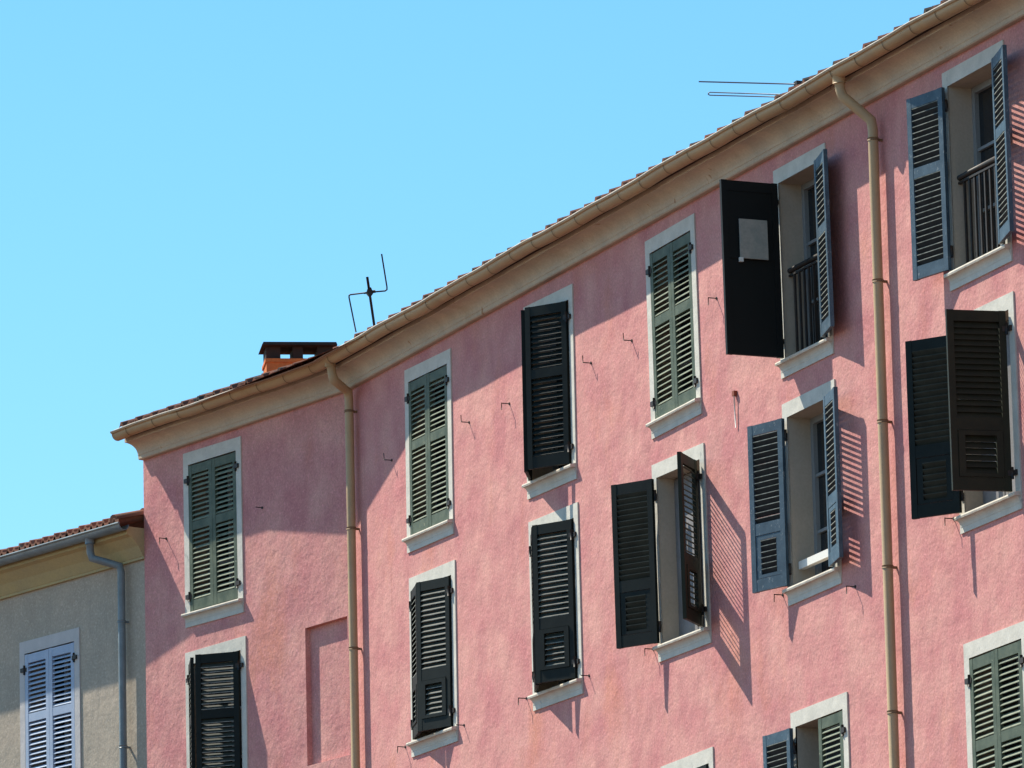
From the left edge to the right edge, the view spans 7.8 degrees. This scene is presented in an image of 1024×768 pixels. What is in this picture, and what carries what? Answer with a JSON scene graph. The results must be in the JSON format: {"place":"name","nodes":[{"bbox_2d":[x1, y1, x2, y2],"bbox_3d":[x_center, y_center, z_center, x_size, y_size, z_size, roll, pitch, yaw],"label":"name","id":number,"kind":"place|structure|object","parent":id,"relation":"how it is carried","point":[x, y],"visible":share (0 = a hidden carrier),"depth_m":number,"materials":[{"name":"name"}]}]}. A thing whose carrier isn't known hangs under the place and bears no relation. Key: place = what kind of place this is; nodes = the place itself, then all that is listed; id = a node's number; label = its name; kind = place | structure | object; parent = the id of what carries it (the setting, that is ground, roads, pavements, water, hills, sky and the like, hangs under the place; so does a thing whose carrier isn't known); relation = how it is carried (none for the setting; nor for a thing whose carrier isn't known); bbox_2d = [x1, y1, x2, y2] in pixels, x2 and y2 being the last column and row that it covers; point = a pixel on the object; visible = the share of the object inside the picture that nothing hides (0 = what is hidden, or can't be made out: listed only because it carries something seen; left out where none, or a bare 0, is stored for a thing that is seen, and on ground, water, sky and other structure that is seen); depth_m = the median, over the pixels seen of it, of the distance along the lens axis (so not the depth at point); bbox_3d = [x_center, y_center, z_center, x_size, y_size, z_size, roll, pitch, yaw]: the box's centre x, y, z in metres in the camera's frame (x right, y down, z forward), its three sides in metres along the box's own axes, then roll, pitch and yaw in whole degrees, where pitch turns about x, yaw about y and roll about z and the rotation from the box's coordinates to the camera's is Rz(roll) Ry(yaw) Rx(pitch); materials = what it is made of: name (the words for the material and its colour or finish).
{"place":"outdoors","nodes":[
{"label":"outdoors","id":0,"kind":"place"},
{"bbox_2d":[0,508,146,767],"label":"cream house","id":1,"kind":"structure","parent":0,"point":[72,655],"depth_m":70.82,"materials":[{"name":"paint"}]},
{"bbox_2d":[19,627,80,767],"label":"window","id":2,"kind":"structure","parent":1,"relation":"in","point":[72,635],"depth_m":71.33,"materials":[{"name":"purple paint"}]},
{"bbox_2d":[0,0,940,548],"label":"sky","id":3,"kind":"structure","parent":0,"point":[187,187],"materials":[{"name":"blue"}]},
{"label":"street","id":4,"kind":"structure","parent":0,"visible":0},
{"bbox_2d":[110,0,1023,767],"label":"pink building","id":5,"kind":"structure","parent":4,"relation":"on","point":[648,468],"depth_m":60.81,"materials":[{"name":"paint"}]},
{"bbox_2d":[181,436,243,627],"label":"window","id":6,"kind":"structure","parent":5,"relation":"in","point":[236,606],"depth_m":69.34,"materials":[{"name":"white paint"}]},
{"bbox_2d":[185,636,247,767],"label":"window","id":7,"kind":"structure","parent":5,"relation":"in","point":[239,644],"depth_m":68.95,"materials":[{"name":"white paint"}]},
{"bbox_2d":[348,254,387,331],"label":"tv antenna","id":8,"kind":"object","parent":5,"relation":"attached to","point":[369,292],"visible":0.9,"depth_m":69.57,"materials":[{"name":"metal"}]},
{"bbox_2d":[402,348,453,552],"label":"window","id":9,"kind":"structure","parent":5,"relation":"in","point":[439,531],"depth_m":65.95,"materials":[{"name":"white paint"}]},
{"bbox_2d":[406,560,458,757],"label":"window","id":10,"kind":"structure","parent":5,"relation":"in","point":[429,740],"depth_m":65.18,"materials":[{"name":"white paint"}]},
{"bbox_2d":[522,284,576,499],"bbox_3d":[0.419,0.076,63.239,0.324,1.696,1.063,4,-13,-23],"label":"window","id":11,"kind":"structure","parent":5,"relation":"in","point":[546,479],"depth_m":63.19,"materials":[{"name":"white paint"}]},
{"bbox_2d":[527,502,583,710],"bbox_3d":[0.464,1.883,62.840,0.324,1.654,1.055,4,-13,-23],"label":"window","id":12,"kind":"structure","parent":5,"relation":"in","point":[549,693],"depth_m":62.78,"materials":[{"name":"white paint"}]},
{"bbox_2d":[645,213,701,439],"bbox_3d":[1.411,-0.460,60.949,0.324,1.684,1.018,4,-13,-23],"label":"window","id":13,"kind":"structure","parent":5,"relation":"in","point":[658,426],"depth_m":61.19,"materials":[{"name":"white paint"}]},
{"bbox_2d":[651,443,711,661],"bbox_3d":[1.468,1.376,60.517,0.324,1.660,1.060,4,-13,-23],"label":"window","id":14,"kind":"structure","parent":5,"relation":"in","point":[678,636],"depth_m":60.79,"materials":[{"name":"white paint"}]},
{"bbox_2d":[661,747,713,767],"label":"window","id":15,"kind":"structure","parent":5,"relation":"in","point":[704,757],"depth_m":59.93,"materials":[{"name":"white paint"}]},
{"bbox_2d":[699,80,801,96],"bbox_3d":[2.040,-2.260,62.511,0.936,0.601,0.115,-1,-12,-2],"label":"rod antenna","id":16,"kind":"object","parent":5,"relation":"attached to","point":[796,82],"visible":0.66,"depth_m":62.57,"materials":[{"name":"metal"}]},
{"bbox_2d":[739,218,768,261],"bbox_3d":[1.903,-1.127,58.907,0.250,0.350,0.026,4,-13,-23],"label":"board","id":17,"kind":"object","parent":5,"relation":"attached to","point":[753,236],"visible":1,"depth_m":58.91,"materials":[{"name":"grey"}]},
{"bbox_2d":[773,143,833,378],"bbox_3d":[2.384,-0.957,58.698,0.324,1.699,0.990,4,-13,-23],"label":"window","id":18,"kind":"structure","parent":5,"relation":"in","point":[804,346],"depth_m":58.97,"materials":[{"name":"white paint"}]},
{"bbox_2d":[782,379,841,605],"bbox_3d":[2.433,0.858,58.287,0.324,1.622,0.968,4,-13,-23],"label":"window","id":19,"kind":"structure","parent":5,"relation":"in","point":[812,575],"depth_m":58.60,"materials":[{"name":"white paint"}]},
{"bbox_2d":[790,692,849,767],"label":"window","id":20,"kind":"structure","parent":5,"relation":"in","point":[804,722],"depth_m":58.15,"materials":[{"name":"white paint"}]},
{"bbox_2d":[942,40,1012,291],"bbox_3d":[3.577,-1.624,55.950,0.324,1.699,1.039,4,-13,-23],"label":"window","id":21,"kind":"structure","parent":5,"relation":"in","point":[977,251],"depth_m":56.25,"materials":[{"name":"white paint"}]},
{"bbox_2d":[954,291,1022,533],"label":"window","id":22,"kind":"structure","parent":5,"relation":"in","point":[979,508],"depth_m":55.31,"materials":[{"name":"white paint"}]},
{"bbox_2d":[963,621,1023,767],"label":"window","id":23,"kind":"structure","parent":5,"relation":"in","point":[1009,635],"depth_m":55.37,"materials":[{"name":"white paint"}]}
]}

